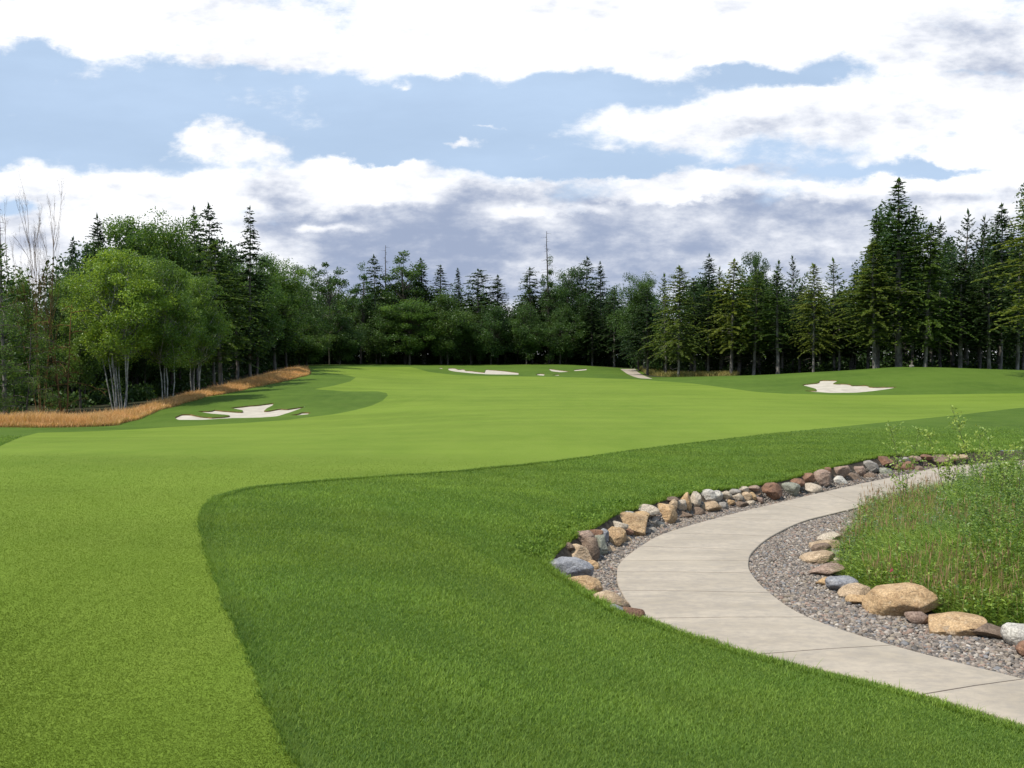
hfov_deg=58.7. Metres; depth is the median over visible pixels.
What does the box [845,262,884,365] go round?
fir tree
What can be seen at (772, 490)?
boulder
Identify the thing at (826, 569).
boulder
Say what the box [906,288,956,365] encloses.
fir tree
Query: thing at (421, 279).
fir tree
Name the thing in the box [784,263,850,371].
fir tree
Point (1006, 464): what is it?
sapling
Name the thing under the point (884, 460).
stone
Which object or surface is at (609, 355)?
fir tree
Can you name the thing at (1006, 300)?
fir tree
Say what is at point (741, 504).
stone
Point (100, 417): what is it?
fescue grass
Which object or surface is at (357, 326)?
fir tree
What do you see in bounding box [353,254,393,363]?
hemlock tree
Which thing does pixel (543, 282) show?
fir tree
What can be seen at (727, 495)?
stone
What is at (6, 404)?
broadleaf tree
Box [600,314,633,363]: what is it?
fir tree
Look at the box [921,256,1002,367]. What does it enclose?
fir tree
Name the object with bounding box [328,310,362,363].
fir tree
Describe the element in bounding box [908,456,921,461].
stone
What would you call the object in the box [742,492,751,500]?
stone
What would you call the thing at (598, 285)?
fir tree
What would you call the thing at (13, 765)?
fairway grass
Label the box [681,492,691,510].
stone
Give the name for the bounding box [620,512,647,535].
boulder
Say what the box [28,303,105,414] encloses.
broadleaf tree
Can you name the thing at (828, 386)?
sand bunker
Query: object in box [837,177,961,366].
fir tree
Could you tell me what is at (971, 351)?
fir tree
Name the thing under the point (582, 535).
stone
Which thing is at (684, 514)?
stone
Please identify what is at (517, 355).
broadleaf tree
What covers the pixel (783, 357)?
fir tree
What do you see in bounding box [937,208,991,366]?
fir tree
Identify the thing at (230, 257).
fir tree
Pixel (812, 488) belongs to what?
stone
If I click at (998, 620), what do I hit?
meadow grass
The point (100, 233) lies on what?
fir tree
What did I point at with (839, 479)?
stone
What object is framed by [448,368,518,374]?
sand bunker
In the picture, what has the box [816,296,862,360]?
fir tree
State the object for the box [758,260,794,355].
fir tree
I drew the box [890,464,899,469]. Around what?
stone
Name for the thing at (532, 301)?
hemlock tree
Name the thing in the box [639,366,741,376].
dry grass
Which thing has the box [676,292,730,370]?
fir tree
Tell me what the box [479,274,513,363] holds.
fir tree
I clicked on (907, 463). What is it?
stone
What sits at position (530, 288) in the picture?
fir tree
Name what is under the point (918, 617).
stone
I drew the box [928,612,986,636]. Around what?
boulder
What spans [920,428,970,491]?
sapling
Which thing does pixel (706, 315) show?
fir tree
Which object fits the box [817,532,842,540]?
stone
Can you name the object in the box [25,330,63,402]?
broadleaf tree
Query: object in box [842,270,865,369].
fir tree
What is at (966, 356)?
fir tree
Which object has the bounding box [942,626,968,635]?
boulder
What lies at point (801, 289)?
fir tree
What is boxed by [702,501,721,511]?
stone
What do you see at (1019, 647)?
stone
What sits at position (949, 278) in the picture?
fir tree
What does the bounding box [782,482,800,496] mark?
stone
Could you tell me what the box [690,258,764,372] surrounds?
fir tree
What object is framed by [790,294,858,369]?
fir tree
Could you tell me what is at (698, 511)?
stone
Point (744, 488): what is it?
stone
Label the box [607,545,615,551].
stone
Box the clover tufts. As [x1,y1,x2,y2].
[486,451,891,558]
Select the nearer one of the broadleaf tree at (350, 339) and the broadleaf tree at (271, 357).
the broadleaf tree at (271, 357)
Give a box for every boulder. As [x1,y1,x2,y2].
[550,556,593,576]
[568,575,602,592]
[571,544,592,561]
[593,590,629,606]
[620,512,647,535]
[639,504,659,516]
[761,482,782,499]
[799,550,834,563]
[808,540,840,547]
[808,563,844,574]
[825,575,858,589]
[837,583,870,596]
[845,594,864,603]
[862,582,944,616]
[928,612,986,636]
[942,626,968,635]
[972,623,1002,638]
[1000,622,1023,645]
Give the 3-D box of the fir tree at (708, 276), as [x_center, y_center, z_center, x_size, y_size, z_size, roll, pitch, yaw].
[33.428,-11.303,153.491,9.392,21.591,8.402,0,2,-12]
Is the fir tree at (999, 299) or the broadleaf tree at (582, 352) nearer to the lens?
the fir tree at (999, 299)
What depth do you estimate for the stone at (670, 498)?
22.40 m
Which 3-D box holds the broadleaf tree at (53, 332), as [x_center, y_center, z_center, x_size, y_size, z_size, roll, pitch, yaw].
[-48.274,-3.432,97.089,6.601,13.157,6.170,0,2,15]
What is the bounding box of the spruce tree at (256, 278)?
[224,206,278,376]
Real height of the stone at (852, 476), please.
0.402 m
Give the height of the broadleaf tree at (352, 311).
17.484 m
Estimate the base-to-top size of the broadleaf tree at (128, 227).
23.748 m
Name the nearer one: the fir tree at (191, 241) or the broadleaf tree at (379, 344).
the fir tree at (191, 241)
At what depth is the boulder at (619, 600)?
14.16 m
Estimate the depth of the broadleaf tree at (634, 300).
176.26 m
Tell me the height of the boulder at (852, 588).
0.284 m
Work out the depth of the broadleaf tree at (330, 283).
184.88 m
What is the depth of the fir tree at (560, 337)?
205.12 m
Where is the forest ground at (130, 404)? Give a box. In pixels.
[0,360,917,415]
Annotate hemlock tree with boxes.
[182,203,251,385]
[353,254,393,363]
[503,267,553,362]
[571,256,609,364]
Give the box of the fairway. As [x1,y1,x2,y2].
[0,367,1023,767]
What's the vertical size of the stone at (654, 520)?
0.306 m
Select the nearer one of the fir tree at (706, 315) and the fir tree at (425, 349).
the fir tree at (706, 315)
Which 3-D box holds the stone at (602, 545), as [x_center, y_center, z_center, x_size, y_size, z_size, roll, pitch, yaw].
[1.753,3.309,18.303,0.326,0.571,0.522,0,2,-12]
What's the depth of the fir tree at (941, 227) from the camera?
133.31 m
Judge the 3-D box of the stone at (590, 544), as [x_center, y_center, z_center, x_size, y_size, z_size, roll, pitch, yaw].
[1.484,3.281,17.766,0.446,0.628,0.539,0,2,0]
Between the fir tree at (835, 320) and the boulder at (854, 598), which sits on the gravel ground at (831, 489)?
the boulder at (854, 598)
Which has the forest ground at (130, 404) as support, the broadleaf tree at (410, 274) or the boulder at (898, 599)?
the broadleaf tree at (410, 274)
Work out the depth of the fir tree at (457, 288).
211.24 m
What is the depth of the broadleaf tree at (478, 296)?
209.22 m
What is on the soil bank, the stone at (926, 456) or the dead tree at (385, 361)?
the stone at (926, 456)
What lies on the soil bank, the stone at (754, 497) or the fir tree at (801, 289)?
the stone at (754, 497)
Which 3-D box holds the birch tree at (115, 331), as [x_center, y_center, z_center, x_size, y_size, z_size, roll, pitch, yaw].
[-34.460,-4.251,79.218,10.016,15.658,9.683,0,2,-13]
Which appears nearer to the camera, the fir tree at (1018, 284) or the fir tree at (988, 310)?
the fir tree at (1018, 284)
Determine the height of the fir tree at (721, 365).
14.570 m
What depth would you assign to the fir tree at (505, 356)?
210.46 m
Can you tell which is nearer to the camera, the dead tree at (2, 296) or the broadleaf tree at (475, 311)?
the dead tree at (2, 296)
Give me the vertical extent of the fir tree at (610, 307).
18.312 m
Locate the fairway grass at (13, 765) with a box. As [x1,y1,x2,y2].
[0,453,538,767]
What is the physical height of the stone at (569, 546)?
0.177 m
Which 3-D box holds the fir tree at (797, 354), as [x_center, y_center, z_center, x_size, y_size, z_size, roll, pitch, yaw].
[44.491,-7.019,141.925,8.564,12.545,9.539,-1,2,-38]
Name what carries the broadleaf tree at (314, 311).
on the rough ground at (308, 395)
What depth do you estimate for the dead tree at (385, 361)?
205.53 m
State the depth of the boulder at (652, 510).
21.00 m
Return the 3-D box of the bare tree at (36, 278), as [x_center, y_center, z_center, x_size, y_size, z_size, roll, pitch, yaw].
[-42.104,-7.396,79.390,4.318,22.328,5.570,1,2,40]
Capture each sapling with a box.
[882,420,927,502]
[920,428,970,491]
[948,405,1017,482]
[975,424,1023,502]
[976,443,1017,491]
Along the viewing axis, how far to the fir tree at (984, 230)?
134.47 m
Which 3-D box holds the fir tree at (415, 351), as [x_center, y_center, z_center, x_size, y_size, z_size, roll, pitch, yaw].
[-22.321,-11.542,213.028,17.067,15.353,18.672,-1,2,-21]
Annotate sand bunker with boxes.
[175,403,302,419]
[293,412,309,414]
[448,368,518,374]
[549,369,568,371]
[804,380,895,392]
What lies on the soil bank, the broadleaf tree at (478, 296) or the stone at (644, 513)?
the stone at (644, 513)
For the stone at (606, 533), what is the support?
on the soil bank
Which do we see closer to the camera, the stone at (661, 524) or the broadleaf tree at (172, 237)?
the stone at (661, 524)
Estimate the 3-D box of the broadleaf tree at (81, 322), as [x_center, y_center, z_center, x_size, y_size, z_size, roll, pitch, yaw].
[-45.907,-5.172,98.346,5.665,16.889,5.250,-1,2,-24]
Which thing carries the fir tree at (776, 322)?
on the forest ground at (130, 404)
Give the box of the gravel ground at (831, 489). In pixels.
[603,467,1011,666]
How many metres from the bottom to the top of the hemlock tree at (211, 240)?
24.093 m
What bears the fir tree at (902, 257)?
on the forest ground at (130, 404)
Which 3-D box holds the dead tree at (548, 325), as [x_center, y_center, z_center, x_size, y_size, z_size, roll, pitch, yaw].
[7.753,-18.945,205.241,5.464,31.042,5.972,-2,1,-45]
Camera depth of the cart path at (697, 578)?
14.21 m
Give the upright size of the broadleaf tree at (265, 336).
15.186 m
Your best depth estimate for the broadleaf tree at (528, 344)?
198.78 m
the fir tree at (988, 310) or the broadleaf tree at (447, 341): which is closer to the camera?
the fir tree at (988, 310)
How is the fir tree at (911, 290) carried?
on the forest ground at (130, 404)
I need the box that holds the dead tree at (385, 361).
[381,245,388,363]
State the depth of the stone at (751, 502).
24.24 m
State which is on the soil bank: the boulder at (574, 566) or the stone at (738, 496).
the boulder at (574, 566)
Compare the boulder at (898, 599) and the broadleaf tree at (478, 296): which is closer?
the boulder at (898, 599)
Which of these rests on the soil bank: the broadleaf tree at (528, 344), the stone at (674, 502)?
the stone at (674, 502)
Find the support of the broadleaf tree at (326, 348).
on the forest ground at (130, 404)
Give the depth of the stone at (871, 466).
30.98 m
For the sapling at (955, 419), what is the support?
on the meadow ground
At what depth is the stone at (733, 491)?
24.15 m
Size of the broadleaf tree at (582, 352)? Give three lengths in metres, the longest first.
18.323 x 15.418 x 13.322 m
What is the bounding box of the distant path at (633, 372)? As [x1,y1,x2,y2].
[621,369,651,378]
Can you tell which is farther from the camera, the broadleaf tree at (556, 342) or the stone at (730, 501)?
the broadleaf tree at (556, 342)
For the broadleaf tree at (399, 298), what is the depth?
208.72 m
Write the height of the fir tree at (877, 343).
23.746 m
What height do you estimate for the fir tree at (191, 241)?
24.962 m
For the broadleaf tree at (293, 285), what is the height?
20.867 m
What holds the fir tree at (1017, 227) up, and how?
on the forest ground at (130, 404)
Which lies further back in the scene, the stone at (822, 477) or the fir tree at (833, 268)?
the fir tree at (833, 268)
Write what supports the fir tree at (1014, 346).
on the forest ground at (130, 404)
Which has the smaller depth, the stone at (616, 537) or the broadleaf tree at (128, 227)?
the stone at (616, 537)
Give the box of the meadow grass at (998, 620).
[817,467,1023,625]
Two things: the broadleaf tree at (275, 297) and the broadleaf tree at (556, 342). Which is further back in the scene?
the broadleaf tree at (556, 342)
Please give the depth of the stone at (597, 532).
18.37 m
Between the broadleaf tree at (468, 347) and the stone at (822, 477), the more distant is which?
the broadleaf tree at (468, 347)
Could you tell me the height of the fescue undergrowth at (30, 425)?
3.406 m
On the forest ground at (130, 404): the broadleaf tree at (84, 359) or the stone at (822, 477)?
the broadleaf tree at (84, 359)
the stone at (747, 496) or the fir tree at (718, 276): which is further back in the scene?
the fir tree at (718, 276)
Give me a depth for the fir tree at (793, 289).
145.41 m
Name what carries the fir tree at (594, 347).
on the forest ground at (130, 404)
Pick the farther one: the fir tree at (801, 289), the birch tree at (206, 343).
the fir tree at (801, 289)
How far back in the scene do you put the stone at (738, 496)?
24.09 m
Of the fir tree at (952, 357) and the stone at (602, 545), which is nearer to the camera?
the stone at (602, 545)
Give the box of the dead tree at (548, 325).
[537,231,556,363]
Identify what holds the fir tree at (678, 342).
on the rough ground at (308, 395)
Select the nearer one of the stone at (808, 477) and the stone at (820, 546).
the stone at (820, 546)
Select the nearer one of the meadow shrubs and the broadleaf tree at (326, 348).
the meadow shrubs
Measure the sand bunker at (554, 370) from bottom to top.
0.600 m
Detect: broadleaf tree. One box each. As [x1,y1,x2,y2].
[0,267,52,413]
[0,299,32,400]
[0,330,64,415]
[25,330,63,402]
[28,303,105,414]
[33,293,94,393]
[43,267,104,408]
[58,257,100,401]
[80,214,180,386]
[91,279,133,391]
[114,265,151,385]
[131,249,161,387]
[137,206,226,384]
[158,267,198,382]
[222,251,294,374]
[230,290,285,361]
[251,313,289,369]
[265,258,324,367]
[276,340,300,362]
[279,321,338,364]
[286,279,336,364]
[307,262,355,364]
[314,311,342,362]
[320,313,369,364]
[331,293,367,358]
[347,261,374,363]
[354,303,413,363]
[373,296,443,364]
[374,250,434,363]
[383,278,414,363]
[414,288,474,364]
[426,318,458,363]
[448,308,490,364]
[450,268,505,363]
[465,301,518,359]
[467,303,515,364]
[491,301,550,363]
[501,329,523,362]
[535,302,589,363]
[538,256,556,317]
[538,265,599,363]
[558,331,612,363]
[606,270,658,370]
[737,251,773,345]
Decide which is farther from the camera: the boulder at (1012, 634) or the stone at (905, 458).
the stone at (905, 458)
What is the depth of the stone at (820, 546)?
18.38 m
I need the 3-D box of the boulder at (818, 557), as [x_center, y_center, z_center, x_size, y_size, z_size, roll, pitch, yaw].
[5.923,3.360,17.631,0.660,0.281,0.535,0,2,0]
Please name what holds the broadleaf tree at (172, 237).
on the forest ground at (130, 404)
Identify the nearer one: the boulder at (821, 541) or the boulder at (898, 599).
the boulder at (898, 599)
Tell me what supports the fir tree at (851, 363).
on the forest ground at (130, 404)
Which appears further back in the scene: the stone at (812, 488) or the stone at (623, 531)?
the stone at (812, 488)
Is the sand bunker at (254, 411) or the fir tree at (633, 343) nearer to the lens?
the sand bunker at (254, 411)
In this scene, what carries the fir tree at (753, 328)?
on the forest ground at (130, 404)
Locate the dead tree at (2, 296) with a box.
[0,209,14,413]
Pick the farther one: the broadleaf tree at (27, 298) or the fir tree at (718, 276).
the fir tree at (718, 276)
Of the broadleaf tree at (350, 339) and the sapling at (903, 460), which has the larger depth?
the broadleaf tree at (350, 339)
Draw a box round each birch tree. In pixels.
[59,246,177,410]
[130,254,206,399]
[178,272,234,390]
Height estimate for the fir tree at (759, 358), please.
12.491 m
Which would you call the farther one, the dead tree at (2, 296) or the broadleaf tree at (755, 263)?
the broadleaf tree at (755, 263)
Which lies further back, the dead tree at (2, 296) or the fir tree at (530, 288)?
the fir tree at (530, 288)
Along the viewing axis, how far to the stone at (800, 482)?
26.37 m
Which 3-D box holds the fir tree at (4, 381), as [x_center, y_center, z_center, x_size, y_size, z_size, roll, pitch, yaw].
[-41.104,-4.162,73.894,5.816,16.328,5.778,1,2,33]
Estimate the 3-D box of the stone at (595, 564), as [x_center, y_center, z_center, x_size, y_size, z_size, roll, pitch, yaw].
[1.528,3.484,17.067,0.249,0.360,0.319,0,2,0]
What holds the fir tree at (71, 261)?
on the forest ground at (130, 404)
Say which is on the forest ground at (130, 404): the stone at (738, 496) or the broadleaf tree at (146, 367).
the broadleaf tree at (146, 367)
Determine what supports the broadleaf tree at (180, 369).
on the forest ground at (130, 404)
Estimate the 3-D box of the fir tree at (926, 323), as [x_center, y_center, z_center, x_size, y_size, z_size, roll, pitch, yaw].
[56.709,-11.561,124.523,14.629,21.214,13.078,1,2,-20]
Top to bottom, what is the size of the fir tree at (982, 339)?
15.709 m
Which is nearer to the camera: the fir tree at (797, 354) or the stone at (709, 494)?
the stone at (709, 494)
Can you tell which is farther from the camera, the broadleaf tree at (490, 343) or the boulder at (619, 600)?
the broadleaf tree at (490, 343)
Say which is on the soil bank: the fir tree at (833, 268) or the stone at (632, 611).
the stone at (632, 611)
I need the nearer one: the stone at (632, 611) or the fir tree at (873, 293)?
the stone at (632, 611)
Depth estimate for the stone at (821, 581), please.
15.73 m
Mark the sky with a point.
(657, 136)
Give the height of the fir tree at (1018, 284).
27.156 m
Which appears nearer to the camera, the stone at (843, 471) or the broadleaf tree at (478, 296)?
the stone at (843, 471)
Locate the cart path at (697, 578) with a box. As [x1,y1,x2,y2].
[617,460,1023,725]
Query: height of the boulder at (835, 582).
0.308 m
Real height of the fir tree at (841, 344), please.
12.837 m
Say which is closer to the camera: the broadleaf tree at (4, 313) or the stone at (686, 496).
the stone at (686, 496)
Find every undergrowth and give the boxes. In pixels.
[0,348,1021,411]
[1,374,307,427]
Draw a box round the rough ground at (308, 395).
[0,359,1023,767]
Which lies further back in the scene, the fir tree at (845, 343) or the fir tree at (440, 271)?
the fir tree at (440, 271)
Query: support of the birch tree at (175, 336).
on the rough ground at (308, 395)
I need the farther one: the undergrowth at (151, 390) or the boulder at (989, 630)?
the undergrowth at (151, 390)
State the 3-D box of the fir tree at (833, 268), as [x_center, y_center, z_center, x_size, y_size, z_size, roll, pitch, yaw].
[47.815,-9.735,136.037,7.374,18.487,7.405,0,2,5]
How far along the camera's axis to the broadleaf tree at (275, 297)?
140.71 m
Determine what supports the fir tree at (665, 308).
on the forest ground at (130, 404)
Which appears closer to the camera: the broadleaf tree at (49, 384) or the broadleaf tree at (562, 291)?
the broadleaf tree at (49, 384)
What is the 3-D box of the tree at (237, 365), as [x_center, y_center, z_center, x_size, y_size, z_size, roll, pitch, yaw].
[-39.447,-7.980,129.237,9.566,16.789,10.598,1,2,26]
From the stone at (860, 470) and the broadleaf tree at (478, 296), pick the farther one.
the broadleaf tree at (478, 296)
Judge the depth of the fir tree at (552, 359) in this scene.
214.51 m
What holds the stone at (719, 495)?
on the soil bank
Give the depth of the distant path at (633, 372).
164.03 m
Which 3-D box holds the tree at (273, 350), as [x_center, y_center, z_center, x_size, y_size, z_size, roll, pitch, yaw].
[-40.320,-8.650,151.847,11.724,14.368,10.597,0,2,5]
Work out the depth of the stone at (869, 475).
30.05 m
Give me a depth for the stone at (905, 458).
32.45 m
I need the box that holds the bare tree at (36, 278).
[0,173,65,413]
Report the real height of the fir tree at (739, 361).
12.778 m
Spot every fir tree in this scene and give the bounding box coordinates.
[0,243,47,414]
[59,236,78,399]
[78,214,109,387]
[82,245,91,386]
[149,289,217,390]
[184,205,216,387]
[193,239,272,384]
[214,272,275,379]
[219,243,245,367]
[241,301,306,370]
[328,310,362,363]
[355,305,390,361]
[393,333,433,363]
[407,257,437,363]
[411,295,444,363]
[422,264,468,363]
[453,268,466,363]
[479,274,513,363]
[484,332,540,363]
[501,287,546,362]
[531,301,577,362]
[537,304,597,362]
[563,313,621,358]
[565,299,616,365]
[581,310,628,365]
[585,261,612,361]
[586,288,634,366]
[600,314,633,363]
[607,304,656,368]
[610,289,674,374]
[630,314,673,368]
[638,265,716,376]
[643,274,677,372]
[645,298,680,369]
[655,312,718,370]
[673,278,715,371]
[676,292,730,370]
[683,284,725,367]
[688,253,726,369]
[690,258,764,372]
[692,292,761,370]
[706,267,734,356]
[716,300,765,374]
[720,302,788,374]
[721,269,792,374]
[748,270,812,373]
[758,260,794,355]
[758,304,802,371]
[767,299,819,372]
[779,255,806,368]
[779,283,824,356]
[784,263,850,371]
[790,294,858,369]
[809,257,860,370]
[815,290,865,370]
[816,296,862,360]
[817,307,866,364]
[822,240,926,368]
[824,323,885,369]
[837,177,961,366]
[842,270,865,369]
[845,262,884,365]
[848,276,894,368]
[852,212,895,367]
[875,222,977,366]
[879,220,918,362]
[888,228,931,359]
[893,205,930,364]
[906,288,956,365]
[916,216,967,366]
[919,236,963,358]
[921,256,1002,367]
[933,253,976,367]
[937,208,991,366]
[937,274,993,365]
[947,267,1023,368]
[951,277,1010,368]
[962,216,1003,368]
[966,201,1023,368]
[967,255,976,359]
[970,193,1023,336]
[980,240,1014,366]
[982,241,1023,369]
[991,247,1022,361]
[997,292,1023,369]
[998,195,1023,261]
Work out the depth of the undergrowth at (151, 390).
141.87 m
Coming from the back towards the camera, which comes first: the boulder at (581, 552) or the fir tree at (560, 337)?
the fir tree at (560, 337)
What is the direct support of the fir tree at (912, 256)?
on the forest ground at (130, 404)
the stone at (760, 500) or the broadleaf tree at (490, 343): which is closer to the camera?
the stone at (760, 500)
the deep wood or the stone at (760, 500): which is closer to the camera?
the stone at (760, 500)
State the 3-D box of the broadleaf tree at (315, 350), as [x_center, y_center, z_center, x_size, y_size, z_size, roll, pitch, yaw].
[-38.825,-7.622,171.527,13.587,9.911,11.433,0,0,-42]
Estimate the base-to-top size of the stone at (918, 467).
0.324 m
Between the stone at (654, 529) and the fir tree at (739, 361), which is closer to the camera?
the stone at (654, 529)
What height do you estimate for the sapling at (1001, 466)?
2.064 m
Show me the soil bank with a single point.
(565, 552)
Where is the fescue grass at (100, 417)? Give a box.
[0,364,311,427]
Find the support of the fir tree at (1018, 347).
on the rough ground at (308, 395)
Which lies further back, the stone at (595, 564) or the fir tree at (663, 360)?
the fir tree at (663, 360)
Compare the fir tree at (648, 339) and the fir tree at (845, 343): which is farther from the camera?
the fir tree at (648, 339)
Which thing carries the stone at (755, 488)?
on the soil bank
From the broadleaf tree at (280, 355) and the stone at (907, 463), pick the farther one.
the broadleaf tree at (280, 355)
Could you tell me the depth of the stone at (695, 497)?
23.08 m
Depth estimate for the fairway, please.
27.52 m
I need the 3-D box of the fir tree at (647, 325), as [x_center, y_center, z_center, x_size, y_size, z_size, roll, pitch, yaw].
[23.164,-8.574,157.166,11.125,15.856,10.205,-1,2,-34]
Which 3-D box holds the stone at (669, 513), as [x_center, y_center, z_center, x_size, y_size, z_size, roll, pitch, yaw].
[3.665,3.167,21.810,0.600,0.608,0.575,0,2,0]
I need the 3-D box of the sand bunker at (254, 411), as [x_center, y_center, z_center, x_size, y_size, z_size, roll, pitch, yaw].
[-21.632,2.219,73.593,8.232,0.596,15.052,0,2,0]
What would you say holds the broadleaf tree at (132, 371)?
on the forest ground at (130, 404)
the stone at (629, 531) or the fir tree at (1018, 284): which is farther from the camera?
the fir tree at (1018, 284)
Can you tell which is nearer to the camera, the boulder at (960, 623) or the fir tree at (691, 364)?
the boulder at (960, 623)
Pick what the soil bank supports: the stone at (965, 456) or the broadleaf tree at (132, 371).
the stone at (965, 456)
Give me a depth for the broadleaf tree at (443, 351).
209.34 m
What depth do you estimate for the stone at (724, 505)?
23.62 m
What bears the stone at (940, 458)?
on the soil bank
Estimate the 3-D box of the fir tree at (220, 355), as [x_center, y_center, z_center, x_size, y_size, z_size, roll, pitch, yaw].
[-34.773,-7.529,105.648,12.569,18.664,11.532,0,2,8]
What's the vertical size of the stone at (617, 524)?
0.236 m
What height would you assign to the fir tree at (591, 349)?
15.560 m
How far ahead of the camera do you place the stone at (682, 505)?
22.53 m
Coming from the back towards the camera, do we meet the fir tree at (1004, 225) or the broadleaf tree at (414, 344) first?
the broadleaf tree at (414, 344)
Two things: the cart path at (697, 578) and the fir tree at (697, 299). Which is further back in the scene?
the fir tree at (697, 299)
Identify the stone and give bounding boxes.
[565,542,574,550]
[577,530,594,542]
[582,537,599,560]
[588,560,599,569]
[590,529,603,535]
[595,534,607,554]
[601,528,608,541]
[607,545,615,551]
[608,526,623,546]
[613,521,628,529]
[618,527,625,542]
[623,607,644,616]
[625,528,633,534]
[635,511,649,517]
[647,527,656,531]
[650,515,658,526]
[657,503,677,524]
[658,521,665,527]
[666,496,678,501]
[669,499,677,509]
[677,499,686,510]
[678,511,692,517]
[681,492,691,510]
[690,491,700,506]
[691,507,705,514]
[700,489,715,500]
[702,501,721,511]
[714,490,722,500]
[717,502,727,509]
[722,491,732,498]
[727,499,734,504]
[729,489,740,493]
[733,493,743,500]
[735,501,748,507]
[739,486,748,491]
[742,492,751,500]
[747,500,754,505]
[748,485,759,491]
[750,492,756,500]
[756,497,763,503]
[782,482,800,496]
[790,478,804,486]
[802,473,815,482]
[805,483,822,493]
[810,542,831,550]
[813,469,830,486]
[816,577,826,585]
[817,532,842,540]
[833,465,849,476]
[833,476,847,483]
[847,473,860,480]
[854,466,865,475]
[863,460,878,472]
[863,473,876,477]
[877,456,894,465]
[877,467,892,473]
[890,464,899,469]
[899,457,909,462]
[901,461,914,469]
[904,611,927,624]
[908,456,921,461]
[914,466,923,469]
[920,454,932,459]
[931,454,948,463]
[959,454,968,459]
[1015,640,1023,656]
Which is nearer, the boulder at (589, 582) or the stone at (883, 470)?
the boulder at (589, 582)
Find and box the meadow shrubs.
[946,444,1023,580]
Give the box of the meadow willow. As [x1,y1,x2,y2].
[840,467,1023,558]
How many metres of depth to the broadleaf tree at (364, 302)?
199.23 m
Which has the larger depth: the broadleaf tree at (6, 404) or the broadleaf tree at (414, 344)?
the broadleaf tree at (414, 344)
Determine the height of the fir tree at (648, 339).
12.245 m
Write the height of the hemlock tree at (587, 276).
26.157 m
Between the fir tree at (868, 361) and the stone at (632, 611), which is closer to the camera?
the stone at (632, 611)
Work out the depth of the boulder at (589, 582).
14.88 m
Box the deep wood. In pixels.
[1,183,1023,404]
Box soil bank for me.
[554,450,1023,721]

